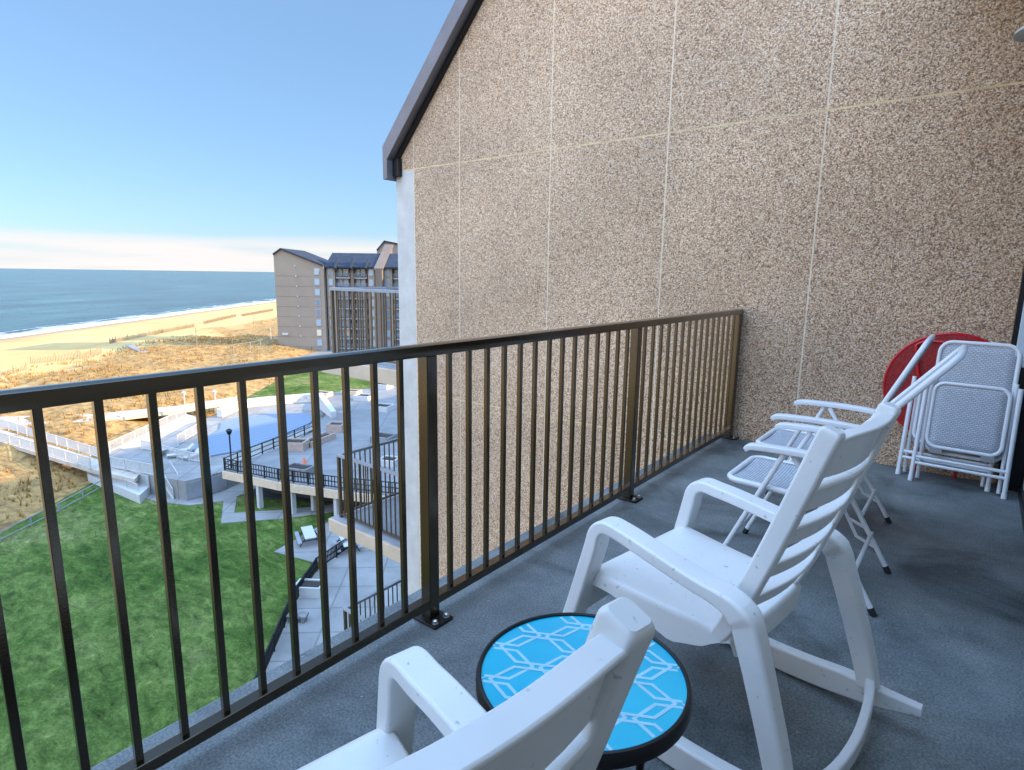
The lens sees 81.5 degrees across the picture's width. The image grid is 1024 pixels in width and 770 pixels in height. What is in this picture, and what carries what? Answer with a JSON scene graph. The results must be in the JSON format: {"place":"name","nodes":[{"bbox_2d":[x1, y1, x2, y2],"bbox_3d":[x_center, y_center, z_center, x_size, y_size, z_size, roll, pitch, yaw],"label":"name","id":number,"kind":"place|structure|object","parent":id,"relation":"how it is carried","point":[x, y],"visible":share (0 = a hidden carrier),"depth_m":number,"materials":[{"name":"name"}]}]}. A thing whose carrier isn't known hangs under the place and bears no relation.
{"place":"outdoors","nodes":[
{"label":"outdoors","id":0,"kind":"place"},
{"bbox_2d":[0,268,275,338],"bbox_3d":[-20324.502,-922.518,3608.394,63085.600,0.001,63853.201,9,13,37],"label":"ocean","id":1,"kind":"structure","parent":0,"point":[35,301],"depth_m":513.51,"materials":[{"name":"liquid"}]},
{"bbox_2d":[0,301,314,532],"bbox_3d":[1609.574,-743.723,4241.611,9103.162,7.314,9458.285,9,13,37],"label":"ground","id":2,"kind":"structure","parent":0,"point":[18,351],"depth_m":131.03,"materials":[{"name":"beige sand"}]},
{"bbox_2d":[1,363,26,375],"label":"sand fence","id":3,"kind":"object","parent":2,"relation":"on","point":[13,372],"visible":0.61,"depth_m":118.23,"materials":[{"name":"brown wood"}]},
{"bbox_2d":[30,350,77,363],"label":"sand fence","id":4,"kind":"object","parent":2,"relation":"on","point":[55,357],"visible":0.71,"depth_m":136.53,"materials":[{"name":"brown wood"}]},
{"bbox_2d":[0,429,138,482],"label":"boardwalk","id":5,"kind":"structure","parent":2,"relation":"on","point":[119,474],"depth_m":59.66,"materials":[{"name":"grey wood"}]},
{"bbox_2d":[0,432,91,469],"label":"picket fence","id":6,"kind":"object","parent":5,"relation":"on","point":[64,455],"visible":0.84,"depth_m":60.76,"materials":[{"name":"white paint"}]},
{"bbox_2d":[0,419,97,456],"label":"picket fence","id":7,"kind":"object","parent":5,"relation":"on","point":[78,448],"visible":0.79,"depth_m":65.12,"materials":[{"name":"white paint"}]},
{"bbox_2d":[78,346,101,358],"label":"sand fence","id":8,"kind":"object","parent":2,"relation":"on","point":[92,353],"visible":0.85,"depth_m":145.48,"materials":[{"name":"brown wood"}]},
{"bbox_2d":[0,396,236,429],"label":"boardwalk","id":9,"kind":"structure","parent":2,"relation":"on","point":[136,414],"depth_m":79.94,"materials":[{"name":"grey wood"}]},
{"bbox_2d":[125,344,147,351],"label":"beach crossing","id":10,"kind":"object","parent":2,"relation":"on","point":[132,346],"visible":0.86,"depth_m":149.93,"materials":[{"name":"grey wood"}]},
{"bbox_2d":[115,324,194,341],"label":"sand fence","id":11,"kind":"object","parent":2,"relation":"on","point":[141,335],"visible":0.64,"depth_m":192.58,"materials":[{"name":"brown wood"}]},
{"bbox_2d":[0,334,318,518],"bbox_3d":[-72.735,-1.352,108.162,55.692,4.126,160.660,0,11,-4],"label":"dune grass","id":12,"kind":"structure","parent":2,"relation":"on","point":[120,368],"depth_m":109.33,"materials":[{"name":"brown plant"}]},
{"bbox_2d":[109,402,325,499],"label":"pool deck","id":13,"kind":"structure","parent":2,"relation":"on","point":[188,471],"depth_m":61.89,"materials":[{"name":"grey concrete"}]},
{"bbox_2d":[109,456,153,474],"bbox_3d":[-35.938,7.737,56.320,6.405,1.230,0.765,4,11,15],"label":"picket fence","id":14,"kind":"object","parent":13,"relation":"on","point":[123,466],"visible":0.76,"depth_m":56.38,"materials":[{"name":"white paint"}]},
{"bbox_2d":[115,414,195,449],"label":"ramp","id":15,"kind":"structure","parent":13,"relation":"on","point":[166,430],"depth_m":71.36,"materials":[{"name":"grey concrete"}]},
{"bbox_2d":[108,409,184,452],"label":"picket fence","id":16,"kind":"object","parent":15,"relation":"on","point":[124,438],"visible":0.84,"depth_m":67.74,"materials":[{"name":"white paint"}]},
{"bbox_2d":[181,391,185,417],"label":"street lamp","id":17,"kind":"object","parent":15,"relation":"on","point":[183,393],"visible":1,"depth_m":77.09,"materials":[{"name":"white metal"}]},
{"bbox_2d":[164,461,177,498],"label":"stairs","id":18,"kind":"structure","parent":13,"relation":"on","point":[169,488],"depth_m":54.97,"materials":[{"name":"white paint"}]},
{"bbox_2d":[141,440,210,463],"bbox_3d":[-34.939,6.925,61.177,10.958,1.080,0.500,6,12,26],"label":"picket fence","id":19,"kind":"object","parent":13,"relation":"on","point":[179,453],"visible":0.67,"depth_m":60.64,"materials":[{"name":"white paint"}]},
{"bbox_2d":[167,448,187,457],"bbox_3d":[-34.341,7.044,60.987,1.926,0.830,0.640,-4,11,-22],"label":"sun lounger","id":20,"kind":"object","parent":13,"relation":"on","point":[172,454],"visible":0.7,"depth_m":60.70,"materials":[{"name":"white paint"}]},
{"bbox_2d":[177,424,196,444],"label":"picket fence","id":21,"kind":"object","parent":13,"relation":"on","point":[192,431],"visible":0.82,"depth_m":67.26,"materials":[{"name":"white paint"}]},
{"bbox_2d":[180,443,194,450],"bbox_3d":[-34.566,6.737,62.624,0.640,0.830,1.926,11,15,43],"label":"sun lounger","id":22,"kind":"object","parent":13,"relation":"on","point":[190,446],"visible":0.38,"depth_m":62.83,"materials":[{"name":"white paint"}]},
{"bbox_2d":[182,448,198,460],"bbox_3d":[-32.687,7.105,60.780,0.640,0.830,1.926,5,11,21],"label":"sun lounger","id":23,"kind":"object","parent":13,"relation":"on","point":[196,451],"visible":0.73,"depth_m":60.81,"materials":[{"name":"white paint"}]},
{"bbox_2d":[212,390,216,412],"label":"street lamp","id":24,"kind":"object","parent":13,"relation":"on","point":[214,392],"visible":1,"depth_m":79.94,"materials":[{"name":"white metal"}]},
{"bbox_2d":[193,413,311,456],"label":"pool cover","id":25,"kind":"object","parent":13,"relation":"on","point":[263,428],"visible":0.68,"depth_m":71.24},
{"bbox_2d":[217,393,310,417],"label":"stone wall","id":26,"kind":"structure","parent":13,"relation":"on","point":[226,410],"depth_m":84.58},
{"bbox_2d":[203,314,235,323],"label":"sand fence","id":27,"kind":"object","parent":2,"relation":"on","point":[218,319],"visible":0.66,"depth_m":252.31,"materials":[{"name":"brown wood"}]},
{"bbox_2d":[233,338,269,351],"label":"pole fence","id":28,"kind":"object","parent":2,"relation":"on","point":[250,343],"visible":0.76,"depth_m":146.88,"materials":[{"name":"beige wood"}]},
{"bbox_2d":[241,309,272,315],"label":"sand fence","id":29,"kind":"object","parent":2,"relation":"on","point":[252,313],"visible":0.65,"depth_m":294.48,"materials":[{"name":"brown wood"}]},
{"bbox_2d":[273,240,399,350],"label":"apartment tower","id":30,"kind":"structure","parent":2,"relation":"on","point":[304,281],"depth_m":153.53,"materials":[{"name":"stone"}]},
{"bbox_2d":[314,268,318,274],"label":"window","id":31,"kind":"structure","parent":30,"relation":"in","point":[316,270],"depth_m":151.22,"materials":[{"name":"glass"}]},
{"bbox_2d":[314,278,319,284],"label":"window","id":32,"kind":"structure","parent":30,"relation":"in","point":[316,280],"depth_m":151.70,"materials":[{"name":"glass"}]},
{"bbox_2d":[315,289,319,295],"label":"window","id":33,"kind":"structure","parent":30,"relation":"in","point":[317,291],"depth_m":152.19,"materials":[{"name":"glass"}]},
{"bbox_2d":[315,299,320,305],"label":"window","id":34,"kind":"structure","parent":30,"relation":"in","point":[317,301],"depth_m":152.67,"materials":[{"name":"glass"}]},
{"bbox_2d":[315,309,320,315],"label":"window","id":35,"kind":"structure","parent":30,"relation":"in","point":[318,311],"depth_m":153.12,"materials":[{"name":"glass"}]},
{"bbox_2d":[316,319,321,325],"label":"window","id":36,"kind":"structure","parent":30,"relation":"in","point":[318,321],"depth_m":153.62,"materials":[{"name":"glass"}]},
{"bbox_2d":[316,329,321,335],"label":"window","id":37,"kind":"structure","parent":30,"relation":"in","point":[319,331],"depth_m":154.06,"materials":[{"name":"glass"}]},
{"bbox_2d":[317,339,322,345],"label":"window","id":38,"kind":"structure","parent":30,"relation":"in","point":[319,341],"depth_m":154.55,"materials":[{"name":"glass"}]},
{"bbox_2d":[328,268,332,274],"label":"window","id":39,"kind":"structure","parent":30,"relation":"in","point":[330,270],"depth_m":152.41,"materials":[{"name":"glass"}]},
{"bbox_2d":[328,279,333,285],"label":"window","id":40,"kind":"structure","parent":30,"relation":"in","point":[330,281],"depth_m":152.89,"materials":[{"name":"glass"}]},
{"bbox_2d":[337,268,342,275],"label":"balcony door","id":41,"kind":"structure","parent":30,"relation":"in","point":[339,270],"depth_m":154.39,"materials":[{"name":"glass"}]},
{"bbox_2d":[343,269,348,275],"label":"balcony door","id":42,"kind":"structure","parent":30,"relation":"in","point":[345,271],"depth_m":154.39,"materials":[{"name":"glass"}]},
{"bbox_2d":[343,279,348,286],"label":"balcony door","id":43,"kind":"structure","parent":30,"relation":"in","point":[344,280],"depth_m":154.89,"materials":[{"name":"glass"}]},
{"bbox_2d":[355,269,359,276],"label":"balcony door","id":44,"kind":"structure","parent":30,"relation":"in","point":[356,270],"depth_m":154.39,"materials":[{"name":"glass"}]},
{"bbox_2d":[355,279,360,286],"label":"balcony door","id":45,"kind":"structure","parent":30,"relation":"in","point":[357,281],"depth_m":154.92,"materials":[{"name":"glass"}]},
{"bbox_2d":[322,287,399,385],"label":"balcony","id":46,"kind":"structure","parent":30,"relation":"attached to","point":[387,373],"depth_m":9.56,"materials":[{"name":"metal"}]},
{"bbox_2d":[360,269,365,276],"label":"balcony door","id":47,"kind":"structure","parent":30,"relation":"in","point":[361,270],"depth_m":154.39,"materials":[{"name":"glass"}]},
{"bbox_2d":[361,279,365,286],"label":"balcony door","id":48,"kind":"structure","parent":30,"relation":"in","point":[363,281],"depth_m":154.85,"materials":[{"name":"glass"}]},
{"bbox_2d":[369,269,373,275],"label":"window","id":49,"kind":"structure","parent":30,"relation":"in","point":[371,271],"depth_m":152.41,"materials":[{"name":"glass"}]},
{"bbox_2d":[369,279,373,285],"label":"window","id":50,"kind":"structure","parent":30,"relation":"in","point":[371,281],"depth_m":152.89,"materials":[{"name":"glass"}]},
{"bbox_2d":[384,269,389,275],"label":"window","id":51,"kind":"structure","parent":30,"relation":"in","point":[387,271],"depth_m":152.41,"materials":[{"name":"glass"}]},
{"bbox_2d":[385,279,389,286],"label":"window","id":52,"kind":"structure","parent":30,"relation":"in","point":[387,281],"depth_m":152.88,"materials":[{"name":"glass"}]},
{"bbox_2d":[394,279,398,286],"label":"balcony door","id":53,"kind":"structure","parent":30,"relation":"in","point":[396,283],"depth_m":154.85,"materials":[{"name":"glass"}]},
{"bbox_2d":[0,371,369,769],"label":"lawn","id":54,"kind":"structure","parent":0,"point":[28,600],"depth_m":36.84,"materials":[{"name":"green plant"}]},
{"bbox_2d":[0,480,100,541],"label":"guard rail","id":55,"kind":"object","parent":54,"relation":"on","point":[58,503],"visible":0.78,"depth_m":51.32,"materials":[{"name":"grey wood"}]},
{"bbox_2d":[87,473,149,503],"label":"ramp","id":56,"kind":"structure","parent":54,"relation":"on","point":[140,495],"depth_m":55.42,"materials":[{"name":"white paint"}]},
{"bbox_2d":[87,472,138,491],"bbox_3d":[-38.525,9.155,57.121,9.848,1.280,0.110,7,12,31],"label":"picket fence","id":57,"kind":"object","parent":56,"relation":"on","point":[132,485],"visible":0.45,"depth_m":55.45,"materials":[{"name":"white paint"}]},
{"bbox_2d":[114,465,149,487],"bbox_3d":[-36.953,8.745,57.251,6.699,1.280,0.114,7,12,29],"label":"picket fence","id":58,"kind":"object","parent":56,"relation":"on","point":[143,477],"visible":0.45,"depth_m":55.99,"materials":[{"name":"white paint"}]},
{"bbox_2d":[222,386,398,515],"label":"plaza deck","id":59,"kind":"structure","parent":54,"relation":"on","point":[361,429],"depth_m":58.33,"materials":[{"name":"concrete"}]},
{"bbox_2d":[226,428,232,467],"bbox_3d":[-25.912,5.832,54.626,0.600,3.760,0.600,9,13,37],"label":"street lamp","id":60,"kind":"object","parent":59,"relation":"on","point":[228,431],"visible":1,"depth_m":54.48,"materials":[{"name":"black metal"}]},
{"bbox_2d":[223,422,311,467],"bbox_3d":[-24.491,5.988,61.230,0.272,1.180,14.424,4,11,14],"label":"guard rail","id":61,"kind":"object","parent":59,"relation":"on","point":[262,446],"visible":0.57,"depth_m":60.28,"materials":[{"name":"black metal"}]},
{"bbox_2d":[287,438,309,451],"bbox_3d":[-22.246,6.145,61.039,2.300,0.900,1.800,1,11,3],"label":"planter","id":62,"kind":"object","parent":59,"relation":"on","point":[298,444],"visible":0.73,"depth_m":60.24,"materials":[{"name":"concrete"}]},
{"bbox_2d":[289,462,313,476],"bbox_3d":[-19.191,7.668,53.605,2.400,0.700,1.600,4,11,18],"label":"planter","id":63,"kind":"object","parent":59,"relation":"on","point":[301,467],"visible":0.53,"depth_m":53.38,"materials":[{"name":"concrete"}]},
{"bbox_2d":[223,458,397,493],"bbox_3d":[-17.524,7.966,51.083,18.921,1.180,0.773,4,11,18],"label":"guard rail","id":64,"kind":"object","parent":59,"relation":"on","point":[293,476],"visible":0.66,"depth_m":51.15,"materials":[{"name":"black metal"}]},
{"bbox_2d":[309,432,335,447],"bbox_3d":[-20.722,5.835,63.643,1.400,0.600,4.084,5,11,20],"label":"planting bed","id":65,"kind":"object","parent":59,"relation":"on","point":[325,437],"visible":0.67,"depth_m":63.94,"materials":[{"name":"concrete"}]},
{"bbox_2d":[319,390,332,397],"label":"planter","id":66,"kind":"object","parent":59,"relation":"on","point":[327,393],"visible":0.51,"depth_m":87.45,"materials":[{"name":"beige concrete"}]},
{"bbox_2d":[326,421,342,432],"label":"planter","id":67,"kind":"object","parent":59,"relation":"on","point":[334,427],"visible":0.74,"depth_m":67.44,"materials":[{"name":"concrete"}]},
{"bbox_2d":[341,389,361,394],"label":"planter","id":68,"kind":"object","parent":59,"relation":"on","point":[354,391],"visible":0.46,"depth_m":88.55,"materials":[{"name":"beige concrete"}]},
{"bbox_2d":[353,393,370,401],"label":"planter","id":69,"kind":"object","parent":59,"relation":"on","point":[365,397],"visible":0.81,"depth_m":84.45,"materials":[{"name":"white paint"}]},
{"bbox_2d":[370,432,396,441],"bbox_3d":[-13.937,5.746,64.616,2.200,0.600,2.000,4,11,18],"label":"planter","id":70,"kind":"object","parent":59,"relation":"on","point":[383,436],"visible":0.61,"depth_m":64.45,"materials":[{"name":"concrete"}]},
{"bbox_2d":[378,383,393,389],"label":"planter","id":71,"kind":"object","parent":59,"relation":"on","point":[381,386],"visible":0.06,"depth_m":92.78,"materials":[{"name":"white paint"}]},
{"bbox_2d":[378,403,394,412],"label":"planter","id":72,"kind":"object","parent":59,"relation":"on","point":[385,407],"visible":0.74,"depth_m":78.48,"materials":[{"name":"white paint"}]},
{"bbox_2d":[381,455,397,467],"bbox_3d":[-11.670,7.261,56.619,1.700,0.600,1.600,4,11,18],"label":"planter","id":73,"kind":"object","parent":59,"relation":"on","point":[387,461],"visible":0.43,"depth_m":56.04,"materials":[{"name":"white paint"}]},
{"bbox_2d":[274,522,347,563],"bbox_3d":[-11.615,12.523,46.098,10.898,0.200,7.510,5,12,24],"label":"paved pad","id":74,"kind":"object","parent":54,"relation":"on","point":[307,550],"visible":0.3,"depth_m":45.54,"materials":[{"name":"grey concrete"}]},
{"bbox_2d":[294,525,317,546],"bbox_3d":[-15.941,11.894,46.599,1.900,0.780,2.400,-5,12,-26],"label":"picnic table","id":75,"kind":"object","parent":74,"relation":"on","point":[309,532],"visible":0.77,"depth_m":46.26,"materials":[{"name":"white paint"}]},
{"bbox_2d":[995,266,1023,532],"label":"apartment building","id":76,"kind":"structure","parent":54,"relation":"on","point":[1016,482],"depth_m":3.73,"materials":[{"name":"stone"}]},
{"bbox_2d":[328,438,399,562],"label":"balcony","id":77,"kind":"structure","parent":76,"relation":"attached to","point":[364,526],"depth_m":10.25,"materials":[{"name":"concrete"}]},
{"bbox_2d":[91,433,1023,769],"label":"balcony floor","id":78,"kind":"structure","parent":76,"relation":"attached to","point":[947,601],"depth_m":2.19,"materials":[{"name":"paint"}]},
{"bbox_2d":[0,309,743,769],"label":"railing","id":79,"kind":"object","parent":78,"relation":"on","point":[96,393],"visible":1,"depth_m":2.01,"materials":[{"name":"brown metal"}]},
{"bbox_2d":[297,597,654,769],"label":"rocking chair","id":80,"kind":"object","parent":78,"relation":"on","point":[564,714],"visible":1,"depth_m":0.59,"materials":[{"name":"white plastic"}]},
{"bbox_2d":[476,612,691,769],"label":"side table","id":81,"kind":"object","parent":78,"relation":"on","point":[653,720],"visible":0.52,"depth_m":1.24,"materials":[{"name":"blue metal"}]},
{"bbox_2d":[563,401,922,769],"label":"rocking chair","id":82,"kind":"object","parent":78,"relation":"on","point":[683,581],"visible":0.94,"depth_m":1.67,"materials":[{"name":"white plastic"}]},
{"bbox_2d":[723,344,967,616],"bbox_3d":[1.404,0.340,2.614,0.832,1.084,0.538,9,13,37],"label":"folding chair","id":83,"kind":"object","parent":78,"relation":"on","point":[771,475],"visible":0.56,"depth_m":2.65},
{"bbox_2d":[756,334,935,550],"bbox_3d":[1.739,0.243,3.201,0.760,1.070,0.538,9,13,37],"label":"folding chair","id":84,"kind":"object","parent":78,"relation":"on","point":[786,437],"visible":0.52,"depth_m":3.27,"materials":[{"name":"white plastic"}]},
{"bbox_2d":[883,332,989,478],"bbox_3d":[2.929,0.135,4.016,0.752,0.979,0.064,9,13,37],"label":"folding table","id":85,"kind":"object","parent":78,"relation":"on","point":[900,361],"visible":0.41,"depth_m":4.11,"materials":[{"name":"red"}]},
{"bbox_2d":[895,341,995,491],"bbox_3d":[2.947,0.176,3.969,0.521,0.946,0.252,10,14,41],"label":"folded chair","id":86,"kind":"object","parent":78,"relation":"on","point":[914,422],"visible":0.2,"depth_m":4.08,"materials":[{"name":"woven mesh"},{"name":"white painted metal"}]},
{"bbox_2d":[907,340,1023,499],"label":"folded chair","id":87,"kind":"object","parent":78,"relation":"on","point":[974,401],"visible":0.96,"depth_m":3.82,"materials":[{"name":"woven mesh"},{"name":"white painted metal"}]},
{"bbox_2d":[382,0,1023,594],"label":"gable wall","id":88,"kind":"structure","parent":76,"relation":"attached to","point":[826,196],"depth_m":4.93,"materials":[{"name":"stone"}]},
{"bbox_2d":[995,266,1023,491],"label":"door panel","id":89,"kind":"structure","parent":76,"relation":"in","point":[1017,470],"depth_m":3.77,"materials":[{"name":"black metal"}]},
{"bbox_2d":[1013,26,1023,42],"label":"porch lantern","id":90,"kind":"object","parent":76,"relation":"attached to","point":[1018,35],"visible":1,"depth_m":2.16,"materials":[{"name":"white glass"}]},
{"bbox_2d":[145,483,255,505],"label":"path","id":91,"kind":"structure","parent":0,"point":[237,490],"depth_m":55.35,"materials":[{"name":"grey concrete"}]},
{"bbox_2d":[185,474,226,499],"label":"retaining wall","id":92,"kind":"structure","parent":91,"relation":"on","point":[193,489],"depth_m":55.24,"materials":[{"name":"grey concrete"}]},
{"bbox_2d":[0,0,454,271],"label":"sky","id":93,"kind":"structure","parent":0,"point":[165,135],"materials":[{"name":"blue"}]},
{"bbox_2d":[221,497,333,522],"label":"path","id":94,"kind":"structure","parent":0,"point":[229,515],"depth_m":51.87,"materials":[{"name":"grey concrete"}]},
{"bbox_2d":[253,487,359,506],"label":"courtyard","id":95,"kind":"structure","parent":0,"point":[267,493],"depth_m":55.79,"materials":[{"name":"concrete"}]},
{"bbox_2d":[273,337,349,356],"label":"parking lot","id":96,"kind":"structure","parent":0,"point":[321,352],"depth_m":151.98,"materials":[{"name":"grey asphalt"}]},
{"bbox_2d":[319,393,342,419],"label":"stair wall","id":97,"kind":"structure","parent":0,"point":[327,408],"depth_m":75.91,"materials":[{"name":"white paint"}]},
{"bbox_2d":[266,544,400,671],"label":"patio","id":98,"kind":"structure","parent":0,"point":[310,632],"depth_m":38.42,"materials":[{"name":"grey concrete"}]},
{"bbox_2d":[286,611,308,622],"bbox_3d":[-12.982,14.071,35.943,1.200,0.420,0.600,1,11,3],"label":"bench","id":99,"kind":"object","parent":98,"relation":"on","point":[302,616],"visible":0.59,"depth_m":35.77,"materials":[{"name":"concrete"}]},
{"bbox_2d":[253,538,347,679],"bbox_3d":[-13.017,13.298,38.569,2.208,1.080,18.635,2,11,4],"label":"guard rail","id":100,"kind":"object","parent":98,"relation":"on","point":[312,569],"visible":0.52,"depth_m":36.20,"materials":[{"name":"black metal"}]},
{"bbox_2d":[296,578,320,598],"bbox_3d":[-13.287,13.354,39.018,1.800,0.700,1.200,1,11,3],"label":"planter","id":101,"kind":"object","parent":98,"relation":"on","point":[309,588],"visible":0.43,"depth_m":38.46,"materials":[{"name":"white paint"}]},
{"bbox_2d":[331,535,362,551],"bbox_3d":[-12.628,12.161,45.403,1.900,0.780,2.400,-5,12,-26],"label":"picnic table","id":102,"kind":"object","parent":98,"relation":"on","point":[345,543],"visible":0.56,"depth_m":44.97,"materials":[{"name":"white paint"}]},
{"bbox_2d":[343,578,400,629],"bbox_3d":[2.978,4.914,10.914,10.060,1.430,7.560,9,13,37],"label":"railing","id":103,"kind":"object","parent":98,"relation":"on","point":[346,609],"depth_m":11.32,"materials":[{"name":"metal"}]}
]}

